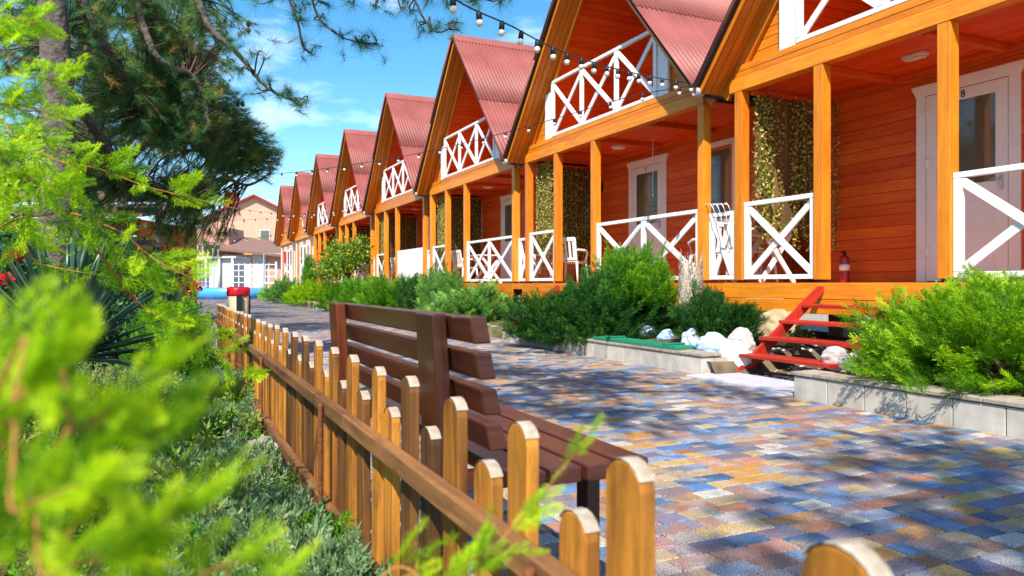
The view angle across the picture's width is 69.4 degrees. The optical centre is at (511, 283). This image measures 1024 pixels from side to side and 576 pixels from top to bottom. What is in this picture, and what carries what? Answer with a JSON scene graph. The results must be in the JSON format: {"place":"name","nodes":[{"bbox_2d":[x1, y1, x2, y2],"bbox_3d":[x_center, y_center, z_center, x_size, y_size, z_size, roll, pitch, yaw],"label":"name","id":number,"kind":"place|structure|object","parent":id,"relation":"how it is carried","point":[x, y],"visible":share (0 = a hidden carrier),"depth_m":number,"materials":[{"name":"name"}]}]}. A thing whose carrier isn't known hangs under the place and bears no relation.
{"place":"outdoors","nodes":[
{"label":"outdoors","id":0,"kind":"place"},
{"bbox_2d":[0,341,216,575],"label":"garden soil","id":1,"kind":"structure","parent":0,"point":[4,568],"depth_m":1.94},
{"bbox_2d":[0,249,34,348],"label":"rose bush","id":2,"kind":"object","parent":1,"relation":"on","point":[3,276],"visible":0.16,"depth_m":4.41,"materials":[{"name":"red plant"}]},
{"bbox_2d":[0,210,98,316],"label":"garden bush","id":3,"kind":"object","parent":1,"relation":"on","point":[5,289],"visible":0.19,"depth_m":7.00,"materials":[{"name":"green plant"}]},
{"bbox_2d":[0,212,149,321],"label":"garden bush","id":4,"kind":"object","parent":1,"relation":"on","point":[7,292],"visible":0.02,"depth_m":9.12,"materials":[{"name":"green plant"}]},
{"bbox_2d":[0,152,171,269],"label":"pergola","id":5,"kind":"object","parent":1,"relation":"on","point":[155,243],"visible":0.05,"depth_m":12.44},
{"bbox_2d":[5,214,166,274],"bbox_3d":[-9.635,-0.330,15.561,4.095,2.648,4.278,0,0,-43],"label":"garden bush","id":6,"kind":"object","parent":1,"relation":"on","point":[134,236],"visible":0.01,"depth_m":15.44,"materials":[{"name":"green plant"}]},
{"bbox_2d":[7,18,191,203],"bbox_3d":[-9.196,-3.050,18.198,4.432,8.005,5.005,0,0,11],"label":"pine tree","id":7,"kind":"object","parent":1,"relation":"on","point":[126,110],"depth_m":17.57,"materials":[{"name":"green plant"}]},
{"bbox_2d":[0,212,214,408],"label":"yucca","id":8,"kind":"object","parent":1,"relation":"on","point":[98,298],"visible":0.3,"depth_m":2.95,"materials":[{"name":"plant"}]},
{"bbox_2d":[6,204,211,305],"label":"bush","id":9,"kind":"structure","parent":1,"relation":"on","point":[142,231],"depth_m":17.99,"materials":[{"name":"green plant"}]},
{"bbox_2d":[0,0,246,257],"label":"pine tree","id":10,"kind":"object","parent":1,"relation":"on","point":[216,73],"visible":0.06,"depth_m":11.30,"materials":[{"name":"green plant"}]},
{"bbox_2d":[0,362,265,556],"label":"shrub","id":11,"kind":"object","parent":1,"relation":"on","point":[209,424],"visible":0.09,"depth_m":3.22,"materials":[{"name":"green plant"}]},
{"bbox_2d":[0,0,270,390],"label":"juniper","id":12,"kind":"object","parent":1,"relation":"on","point":[14,31],"visible":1,"depth_m":1.67,"materials":[{"name":"plant"}]},
{"bbox_2d":[75,231,206,372],"bbox_3d":[-3.425,0.202,6.606,1.351,1.362,1.747,0,0,-25],"label":"juniper","id":13,"kind":"object","parent":1,"relation":"on","point":[129,254],"visible":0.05,"depth_m":6.28,"materials":[{"name":"plant"}]},
{"bbox_2d":[83,278,198,364],"bbox_3d":[-3.067,0.440,5.952,1.048,1.027,1.074,0,0,-25],"label":"yucca","id":14,"kind":"object","parent":1,"relation":"on","point":[117,308],"visible":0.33,"depth_m":5.75,"materials":[{"name":"green plant"}]},
{"bbox_2d":[103,236,201,291],"bbox_3d":[-6.915,0.007,12.651,2.925,1.891,3.056,0,0,-25],"label":"garden bush","id":15,"kind":"object","parent":1,"relation":"on","point":[177,273],"visible":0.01,"depth_m":12.67,"materials":[{"name":"green plant"}]},
{"bbox_2d":[114,46,191,203],"bbox_3d":[-13.218,-3.550,25.405,4.727,9.005,6.180,0,0,-25],"label":"pine tree","id":16,"kind":"object","parent":1,"relation":"on","point":[152,150],"visible":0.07,"depth_m":26.65,"materials":[{"name":"green plant"}]},
{"bbox_2d":[112,273,223,331],"bbox_3d":[-2.858,0.231,6.197,1.021,0.744,1.088,0,0,-25],"label":"yucca","id":17,"kind":"object","parent":1,"relation":"on","point":[169,298],"visible":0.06,"depth_m":6.17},
{"bbox_2d":[111,293,225,384],"bbox_3d":[-2.510,0.438,5.430,0.819,0.775,1.378,0,0,-25],"label":"juniper","id":18,"kind":"object","parent":1,"relation":"on","point":[188,366],"visible":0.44,"depth_m":5.23,"materials":[{"name":"plant"}]},
{"bbox_2d":[1,351,341,575],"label":"grass","id":19,"kind":"structure","parent":1,"relation":"on","point":[84,551],"depth_m":1.93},
{"bbox_2d":[0,375,357,575],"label":"stonecrop","id":20,"kind":"object","parent":1,"relation":"on","point":[25,571],"visible":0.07,"depth_m":2.08,"materials":[{"name":"plant"}]},
{"bbox_2d":[175,279,216,326],"bbox_3d":[-3.825,0.442,8.547,0.870,1.024,1.006,0,0,-25],"label":"flowering shrub","id":21,"kind":"object","parent":1,"relation":"on","point":[191,292],"visible":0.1,"depth_m":8.64,"materials":[{"name":"green plant"}]},
{"bbox_2d":[0,356,400,575],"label":"lavender","id":22,"kind":"object","parent":1,"relation":"on","point":[209,516],"visible":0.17,"depth_m":2.02,"materials":[{"name":"green plant"}]},
{"bbox_2d":[0,0,518,287],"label":"pine tree","id":23,"kind":"object","parent":1,"relation":"on","point":[218,140],"visible":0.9,"depth_m":8.04,"materials":[{"name":"green plant"}]},
{"bbox_2d":[246,436,283,465],"bbox_3d":[-1.215,0.858,3.601,0.243,0.236,0.114,0,0,1],"label":"edging stone","id":24,"kind":"object","parent":1,"relation":"on","point":[260,439],"visible":0.11,"depth_m":3.58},
{"bbox_2d":[178,363,398,575],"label":"santolina","id":25,"kind":"object","parent":1,"relation":"on","point":[275,496],"visible":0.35,"depth_m":2.06,"materials":[{"name":"green plant"}]},
{"bbox_2d":[0,272,604,575],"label":"juniper","id":26,"kind":"object","parent":1,"relation":"on","point":[33,370],"visible":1,"depth_m":0.33,"materials":[{"name":"plant"}]},
{"bbox_2d":[0,0,1023,269],"label":"sky","id":27,"kind":"structure","parent":0,"point":[349,94],"materials":[{"name":"blue"}]},
{"bbox_2d":[196,299,1023,575],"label":"path","id":28,"kind":"structure","parent":0,"point":[734,430],"depth_m":3.81,"materials":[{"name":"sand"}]},
{"bbox_2d":[197,264,214,287],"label":"lattice fence","id":29,"kind":"object","parent":28,"relation":"on","point":[206,281],"visible":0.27,"depth_m":49.95,"materials":[{"name":"wood"}]},
{"bbox_2d":[201,256,247,287],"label":"white outbuilding","id":30,"kind":"structure","parent":28,"relation":"on","point":[223,273],"depth_m":56.00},
{"bbox_2d":[197,288,262,298],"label":"above ground pool","id":31,"kind":"structure","parent":28,"relation":"on","point":[212,293],"depth_m":46.00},
{"bbox_2d":[226,287,250,313],"bbox_3d":[-4.879,0.497,13.198,0.400,0.905,0.405,0,0,-25],"label":"litter bin","id":32,"kind":"object","parent":28,"relation":"on","point":[239,298],"visible":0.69,"depth_m":13.04,"materials":[{"name":"red plastic"}]},
{"bbox_2d":[232,262,276,287],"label":"lattice fence","id":33,"kind":"object","parent":28,"relation":"on","point":[250,270],"visible":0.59,"depth_m":51.99,"materials":[{"name":"white paint"}]},
{"bbox_2d":[329,302,647,574],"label":"bench","id":34,"kind":"object","parent":28,"relation":"on","point":[436,356],"visible":0.56,"depth_m":1.84,"materials":[{"name":"wood"}]},
{"bbox_2d":[214,303,892,575],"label":"picket fence","id":35,"kind":"object","parent":28,"relation":"on","point":[316,416],"visible":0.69,"depth_m":1.64,"materials":[{"name":"brown wood"}]},
{"bbox_2d":[501,329,727,373],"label":"planter kerb","id":36,"kind":"structure","parent":28,"relation":"on","point":[692,361],"depth_m":8.62,"materials":[{"name":"concrete"}]},
{"bbox_2d":[593,336,693,349],"bbox_3d":[1.550,0.696,8.988,0.300,0.059,1.800,0,0,-25],"label":"green board","id":37,"kind":"object","parent":36,"relation":"on","point":[659,344],"visible":1,"depth_m":8.70,"materials":[{"name":"paint"}]},
{"bbox_2d":[686,373,793,395],"bbox_3d":[2.366,0.954,7.040,0.620,0.052,1.460,0,0,-25],"label":"step apron","id":38,"kind":"object","parent":28,"relation":"on","point":[773,385],"visible":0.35,"depth_m":7.04,"materials":[{"name":"concrete"}]},
{"bbox_2d":[792,370,1023,438],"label":"planter kerb","id":39,"kind":"structure","parent":28,"relation":"on","point":[998,414],"depth_m":5.16,"materials":[{"name":"concrete"}]},
{"bbox_2d":[290,300,1023,396],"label":"planting bed","id":40,"kind":"object","parent":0,"point":[760,368],"visible":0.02,"depth_m":7.94,"materials":[{"name":"soil"}]},
{"bbox_2d":[263,253,280,287],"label":"white gate frame","id":41,"kind":"object","parent":40,"relation":"on","point":[264,283],"visible":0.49,"depth_m":49.98,"materials":[{"name":"paint"}]},
{"bbox_2d":[260,272,299,302],"bbox_3d":[-11.385,0.142,36.794,2.236,1.583,3.891,0,0,-25],"label":"shrub","id":42,"kind":"object","parent":40,"relation":"on","point":[277,289],"visible":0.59,"depth_m":36.38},
{"bbox_2d":[279,276,325,304],"bbox_3d":[-8.805,0.312,32.275,2.770,1.325,5.246,0,0,-25],"label":"shrub","id":43,"kind":"object","parent":40,"relation":"on","point":[302,292],"visible":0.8,"depth_m":31.11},
{"bbox_2d":[300,254,317,283],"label":"columnar cypress","id":44,"kind":"object","parent":40,"relation":"on","point":[306,269],"visible":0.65,"depth_m":36.26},
{"bbox_2d":[310,254,345,287],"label":"tree","id":45,"kind":"object","parent":40,"relation":"on","point":[323,277],"visible":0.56,"depth_m":29.68,"materials":[{"name":"green plant"}]},
{"bbox_2d":[312,279,353,309],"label":"juniper","id":46,"kind":"object","parent":40,"relation":"on","point":[332,290],"visible":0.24,"depth_m":25.56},
{"bbox_2d":[315,228,379,279],"bbox_3d":[-6.106,-0.556,27.262,2.054,3.015,2.545,0,0,-38],"label":"tree","id":47,"kind":"object","parent":40,"relation":"on","point":[349,259],"visible":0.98,"depth_m":26.88,"materials":[{"name":"green plant"}]},
{"bbox_2d":[322,273,392,307],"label":"juniper","id":48,"kind":"object","parent":40,"relation":"on","point":[349,290],"visible":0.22,"depth_m":22.97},
{"bbox_2d":[352,269,428,308],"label":"juniper","id":49,"kind":"object","parent":40,"relation":"on","point":[382,292],"visible":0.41,"depth_m":19.88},
{"bbox_2d":[390,261,440,309],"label":"juniper","id":50,"kind":"object","parent":40,"relation":"on","point":[407,292],"visible":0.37,"depth_m":18.75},
{"bbox_2d":[410,263,469,309],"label":"juniper","id":51,"kind":"object","parent":40,"relation":"on","point":[443,281],"visible":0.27,"depth_m":17.30,"materials":[{"name":"plant"}]},
{"bbox_2d":[416,278,523,322],"bbox_3d":[-0.726,0.377,15.806,3.150,1.078,2.690,0,0,4],"label":"juniper","id":52,"kind":"object","parent":40,"relation":"on","point":[484,301],"visible":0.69,"depth_m":15.15,"materials":[{"name":"plant"}]},
{"bbox_2d":[491,262,679,348],"bbox_3d":[1.109,0.293,11.046,2.394,1.260,2.974,0,0,-25],"label":"juniper","id":53,"kind":"object","parent":40,"relation":"on","point":[573,308],"visible":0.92,"depth_m":10.24,"materials":[{"name":"plant"}]},
{"bbox_2d":[587,237,678,307],"bbox_3d":[1.752,-0.158,10.655,1.283,1.019,1.708,0,0,-25],"label":"juniper","id":54,"kind":"object","parent":40,"relation":"on","point":[642,270],"visible":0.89,"depth_m":10.28,"materials":[{"name":"plant"}]},
{"bbox_2d":[657,329,674,338],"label":"painted rock","id":55,"kind":"object","parent":40,"relation":"on","point":[665,334],"visible":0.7,"depth_m":9.82,"materials":[{"name":"white stone"}]},
{"bbox_2d":[681,328,698,349],"bbox_3d":[2.147,0.678,8.836,0.283,0.303,0.272,0,0,-44],"label":"painted rock","id":56,"kind":"object","parent":40,"relation":"on","point":[689,338],"visible":0.56,"depth_m":8.73,"materials":[{"name":"white stone"}]},
{"bbox_2d":[677,249,704,340],"bbox_3d":[2.326,0.187,9.594,0.427,1.331,0.420,0,0,-25],"label":"weathered stump","id":57,"kind":"object","parent":40,"relation":"on","point":[688,271],"visible":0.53,"depth_m":9.52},
{"bbox_2d":[695,332,730,352],"bbox_3d":[2.252,0.680,8.229,0.381,0.295,0.301,0,0,42],"label":"painted rock","id":58,"kind":"object","parent":40,"relation":"on","point":[712,341],"visible":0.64,"depth_m":8.16,"materials":[{"name":"white stone"}]},
{"bbox_2d":[664,278,767,339],"bbox_3d":[2.559,0.329,9.038,1.251,0.834,1.455,0,0,-25],"label":"round shrub","id":59,"kind":"object","parent":40,"relation":"on","point":[708,309],"visible":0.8,"depth_m":8.83,"materials":[{"name":"plant"}]},
{"bbox_2d":[718,341,751,366],"bbox_3d":[2.409,0.837,8.012,0.399,0.445,0.448,0,0,25],"label":"painted rock","id":60,"kind":"object","parent":40,"relation":"on","point":[732,350],"visible":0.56,"depth_m":7.83,"materials":[{"name":"white stone"}]},
{"bbox_2d":[727,327,755,351],"bbox_3d":[2.554,0.657,8.262,0.312,0.350,0.322,0,0,-31],"label":"painted rock","id":61,"kind":"object","parent":40,"relation":"on","point":[744,336],"visible":0.53,"depth_m":8.17,"materials":[{"name":"white stone"}]},
{"bbox_2d":[755,309,801,347],"bbox_3d":[3.107,0.541,8.651,0.527,0.508,0.693,0,0,-8],"label":"bed boulder","id":62,"kind":"object","parent":40,"relation":"on","point":[772,323],"visible":0.37,"depth_m":8.48,"materials":[{"name":"stone"}]},
{"bbox_2d":[784,324,815,354],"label":"seedling","id":63,"kind":"object","parent":40,"relation":"on","point":[799,333],"visible":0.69,"depth_m":8.01,"materials":[{"name":"green plant"}]},
{"bbox_2d":[749,340,863,379],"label":"pebbles","id":64,"kind":"object","parent":40,"relation":"on","point":[796,367],"visible":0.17,"depth_m":7.87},
{"bbox_2d":[736,286,909,372],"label":"wooden steps","id":65,"kind":"structure","parent":40,"relation":"on","point":[772,339],"depth_m":7.68,"materials":[{"name":"red paint"}]},
{"bbox_2d":[820,346,846,370],"bbox_3d":[3.014,0.694,6.926,0.239,0.235,0.235,0,0,-43],"label":"painted rock","id":66,"kind":"object","parent":40,"relation":"on","point":[832,354],"visible":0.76,"depth_m":6.85,"materials":[{"name":"white stone"}]},
{"bbox_2d":[837,353,859,371],"bbox_3d":[3.000,0.690,6.531,0.238,0.165,0.229,0,0,-18],"label":"painted rock","id":67,"kind":"object","parent":40,"relation":"on","point":[841,359],"visible":0.28,"depth_m":6.49,"materials":[{"name":"white stone"}]},
{"bbox_2d":[835,262,1023,400],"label":"juniper","id":68,"kind":"object","parent":40,"relation":"on","point":[960,333],"visible":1,"depth_m":5.25,"materials":[{"name":"plant"}]},
{"bbox_2d":[298,341,1015,574],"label":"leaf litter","id":69,"kind":"object","parent":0,"point":[763,444],"visible":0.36,"depth_m":4.27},
{"bbox_2d":[518,295,999,351],"bbox_3d":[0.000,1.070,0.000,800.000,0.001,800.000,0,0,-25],"label":"ground","id":70,"kind":"structure","parent":0,"point":[819,317],"depth_m":22.30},
{"bbox_2d":[197,228,243,287],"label":"terrace house","id":71,"kind":"structure","parent":70,"relation":"on","point":[231,241],"depth_m":62.50,"materials":[{"name":"beige concrete"}]},
{"bbox_2d":[197,192,277,254],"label":"pink house","id":72,"kind":"structure","parent":70,"relation":"on","point":[261,227],"depth_m":73.98,"materials":[{"name":"red paint"}]},
{"bbox_2d":[259,229,269,239],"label":"window","id":73,"kind":"structure","parent":72,"relation":"in","point":[262,233],"depth_m":74.06,"materials":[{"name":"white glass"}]},
{"bbox_2d":[197,237,295,287],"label":"annex building","id":74,"kind":"structure","parent":70,"relation":"on","point":[256,248],"depth_m":62.12,"materials":[{"name":"paint"}]},
{"bbox_2d":[274,185,295,280],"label":"timber cabin","id":75,"kind":"object","parent":70,"relation":"on","point":[288,267],"visible":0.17,"depth_m":46.07,"materials":[{"name":"orange wood"}]},
{"bbox_2d":[287,172,343,289],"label":"timber cabin","id":76,"kind":"object","parent":70,"relation":"on","point":[299,206],"visible":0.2,"depth_m":40.80,"materials":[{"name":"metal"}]},
{"bbox_2d":[300,244,302,281],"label":"door","id":77,"kind":"structure","parent":76,"relation":"in","point":[301,246],"depth_m":41.46,"materials":[{"name":"white wood"}]},
{"bbox_2d":[305,154,369,286],"bbox_3d":[-6.083,-2.575,36.460,7.092,7.150,6.488,0,0,-25],"label":"timber cabin","id":78,"kind":"object","parent":70,"relation":"on","point":[322,191],"visible":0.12,"depth_m":35.35,"materials":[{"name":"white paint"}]},
{"bbox_2d":[328,129,408,281],"bbox_3d":[-3.496,-2.575,30.887,7.092,7.150,6.488,0,0,-25],"label":"timber cabin","id":79,"kind":"object","parent":70,"relation":"on","point":[351,181],"visible":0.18,"depth_m":29.56,"materials":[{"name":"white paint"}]},
{"bbox_2d":[218,205,359,216],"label":"string lights","id":80,"kind":"object","parent":79,"relation":"hanging from","point":[294,214],"visible":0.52,"depth_m":26.26,"materials":[{"name":"black plastic"}]},
{"bbox_2d":[221,210,356,222],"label":"string lights","id":81,"kind":"object","parent":79,"relation":"hanging from","point":[296,216],"visible":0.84,"depth_m":27.75,"materials":[{"name":"black plastic"}]},
{"bbox_2d":[342,226,369,273],"bbox_3d":[-6.658,-1.465,32.212,1.453,2.074,0.308,0,0,-27],"label":"ivy garland screen","id":82,"kind":"object","parent":79,"relation":"attached to","point":[360,230],"visible":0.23,"depth_m":32.24,"materials":[{"name":"green plant"}]},
{"bbox_2d":[362,92,517,300],"bbox_3d":[-0.909,-2.575,25.314,7.092,7.150,6.488,0,0,-25],"label":"timber cabin","id":83,"kind":"object","parent":70,"relation":"on","point":[403,125],"visible":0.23,"depth_m":24.01,"materials":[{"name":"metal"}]},
{"bbox_2d":[380,212,390,274],"bbox_3d":[-4.464,-1.336,25.931,0.186,2.283,1.101,0,0,-26],"label":"ivy garland","id":84,"kind":"object","parent":83,"relation":"hanging from","point":[381,230],"visible":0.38,"depth_m":26.10,"materials":[{"name":"green plant"}]},
{"bbox_2d":[379,214,416,268],"bbox_3d":[-4.071,-1.465,26.639,1.453,2.074,0.308,0,0,-27],"label":"ivy garland screen","id":85,"kind":"object","parent":83,"relation":"attached to","point":[408,224],"visible":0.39,"depth_m":26.70,"materials":[{"name":"green plant"}]},
{"bbox_2d":[429,218,438,268],"bbox_3d":[-2.667,-1.131,25.108,0.083,2.192,1.002,0,0,-25],"label":"door","id":86,"kind":"structure","parent":83,"relation":"in","point":[437,264],"depth_m":24.87,"materials":[{"name":"white glass"}]},
{"bbox_2d":[413,34,689,301],"bbox_3d":[1.678,-2.575,19.741,7.092,7.150,6.488,0,0,-25],"label":"timber cabin","id":87,"kind":"object","parent":70,"relation":"on","point":[481,86],"visible":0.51,"depth_m":18.60,"materials":[{"name":"wood"}]},
{"bbox_2d":[437,194,451,270],"bbox_3d":[-1.858,-1.358,20.309,0.188,2.243,1.022,0,0,-25],"label":"ivy garland","id":88,"kind":"object","parent":87,"relation":"hanging from","point":[441,225],"visible":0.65,"depth_m":20.41,"materials":[{"name":"green plant"}]},
{"bbox_2d":[436,195,482,266],"bbox_3d":[-1.484,-1.465,21.066,1.453,2.074,0.308,0,0,-27],"label":"ivy garland screen","id":89,"kind":"object","parent":87,"relation":"attached to","point":[475,219],"visible":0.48,"depth_m":21.09,"materials":[{"name":"green plant"}]},
{"bbox_2d":[451,250,478,278],"bbox_3d":[-1.298,-0.466,20.341,0.602,0.908,0.592,0,0,-38],"label":"plastic chair","id":90,"kind":"object","parent":87,"relation":"on","point":[458,252],"visible":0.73,"depth_m":20.18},
{"bbox_2d":[470,254,501,282],"bbox_3d":[-0.653,-0.370,19.101,0.700,0.750,0.700,0,0,-25],"label":"porch table","id":91,"kind":"object","parent":87,"relation":"on","point":[486,265],"visible":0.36,"depth_m":18.93,"materials":[{"name":"white plastic"}]},
{"bbox_2d":[502,199,512,282],"bbox_3d":[-0.065,-1.131,19.542,0.050,2.192,1.002,0,0,-25],"label":"door","id":92,"kind":"structure","parent":87,"relation":"in","point":[507,205],"depth_m":19.69,"materials":[{"name":"white glass"}]},
{"bbox_2d":[518,243,552,282],"bbox_3d":[0.520,-0.466,16.681,0.602,0.908,0.592,0,0,42],"label":"plastic chair","id":93,"kind":"object","parent":87,"relation":"on","point":[534,259],"visible":0.39,"depth_m":16.68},
{"bbox_2d":[501,0,902,333],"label":"timber cabin","id":94,"kind":"object","parent":70,"relation":"on","point":[693,155],"visible":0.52,"depth_m":13.27,"materials":[{"name":"wood"}]},
{"bbox_2d":[535,160,553,272],"bbox_3d":[0.733,-1.342,14.763,0.178,2.265,1.098,0,0,-25],"label":"ivy garland","id":95,"kind":"object","parent":94,"relation":"hanging from","point":[549,225],"visible":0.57,"depth_m":14.83,"materials":[{"name":"green plant"}]},
{"bbox_2d":[534,163,590,262],"bbox_3d":[1.103,-1.465,15.493,1.453,2.074,0.308,0,0,-27],"label":"ivy garland screen","id":96,"kind":"object","parent":94,"relation":"attached to","point":[577,202],"visible":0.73,"depth_m":15.55,"materials":[{"name":"green plant"}]},
{"bbox_2d":[553,237,588,282],"bbox_3d":[1.187,-0.466,14.875,0.592,0.908,0.602,0,0,29],"label":"plastic chair","id":97,"kind":"object","parent":94,"relation":"on","point":[574,247],"visible":0.59,"depth_m":14.62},
{"bbox_2d":[630,162,661,259],"bbox_3d":[2.507,-1.131,13.962,0.083,2.192,1.002,0,0,-25],"label":"door","id":98,"kind":"structure","parent":94,"relation":"in","point":[643,203],"depth_m":13.92,"materials":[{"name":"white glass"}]},
{"bbox_2d":[688,222,729,282],"bbox_3d":[3.037,-0.466,11.263,0.592,0.908,0.602,0,0,-11],"label":"plastic chair","id":99,"kind":"object","parent":94,"relation":"on","point":[717,247],"visible":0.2,"depth_m":11.24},
{"bbox_2d":[705,203,733,224],"bbox_3d":[2.759,-0.940,9.886,0.126,0.334,0.711,0,0,-25],"label":"airing rack","id":100,"kind":"object","parent":94,"relation":"attached to","point":[721,223],"visible":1,"depth_m":9.79,"materials":[{"name":"white paint"}]},
{"bbox_2d":[711,137,734,221],"bbox_3d":[3.371,-1.660,12.149,0.050,1.360,0.880,0,0,-25],"label":"window","id":101,"kind":"structure","parent":94,"relation":"in","point":[723,151],"depth_m":12.03,"materials":[{"name":"white glass"}]},
{"bbox_2d":[690,0,1023,355],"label":"timber cabin","id":102,"kind":"object","parent":70,"relation":"on","point":[930,170],"visible":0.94,"depth_m":8.69,"materials":[{"name":"wood"}]},
{"bbox_2d":[238,85,695,177],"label":"string lights","id":103,"kind":"object","parent":102,"relation":"hanging from","point":[554,123],"visible":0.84,"depth_m":11.96,"materials":[{"name":"glass"}]},
{"bbox_2d":[449,0,698,91],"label":"string lights","id":104,"kind":"object","parent":102,"relation":"hanging from","point":[479,20],"visible":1,"depth_m":6.47,"materials":[{"name":"glass"}]},
{"bbox_2d":[723,219,777,282],"bbox_3d":[3.355,-0.466,10.438,0.602,0.908,0.592,0,0,-4],"label":"plastic chair","id":105,"kind":"object","parent":102,"relation":"on","point":[759,252],"visible":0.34,"depth_m":10.56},
{"bbox_2d":[725,227,795,282],"bbox_3d":[3.416,-0.370,10.097,0.700,0.750,0.700,0,0,-25],"label":"porch table","id":106,"kind":"object","parent":102,"relation":"on","point":[776,257],"visible":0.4,"depth_m":9.86,"materials":[{"name":"white plastic"}]},
{"bbox_2d":[750,90,834,251],"bbox_3d":[3.732,-1.465,9.829,1.453,2.074,0.308,0,0,-27],"label":"ivy garland screen","id":107,"kind":"object","parent":102,"relation":"attached to","point":[783,143],"visible":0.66,"depth_m":9.73,"materials":[{"name":"green plant"}]},
{"bbox_2d":[831,102,839,251],"bbox_3d":[4.345,-1.429,9.933,0.141,2.046,0.181,0,0,25],"label":"ivy garland","id":108,"kind":"object","parent":102,"relation":"hanging from","point":[835,174],"visible":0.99,"depth_m":9.90,"materials":[{"name":"green plant"}]},
{"bbox_2d":[839,251,849,282],"bbox_3d":[4.349,-0.221,9.688,0.128,0.412,0.144,0,0,5],"label":"fire extinguisher","id":109,"kind":"object","parent":102,"relation":"on","point":[844,268],"visible":1,"depth_m":9.63,"materials":[{"name":"red metal"}]},
{"bbox_2d":[902,50,929,61],"bbox_3d":[4.466,-2.517,8.192,0.120,0.063,0.260,0,0,-25],"label":"bulkhead lamp","id":110,"kind":"object","parent":102,"relation":"attached to","point":[918,55],"visible":1,"depth_m":8.15,"materials":[{"name":"beige"}]},
{"bbox_2d":[921,77,1008,280],"bbox_3d":[5.094,-1.131,8.389,0.083,2.192,1.002,0,0,-25],"label":"door","id":111,"kind":"structure","parent":102,"relation":"in","point":[983,107],"depth_m":8.24,"materials":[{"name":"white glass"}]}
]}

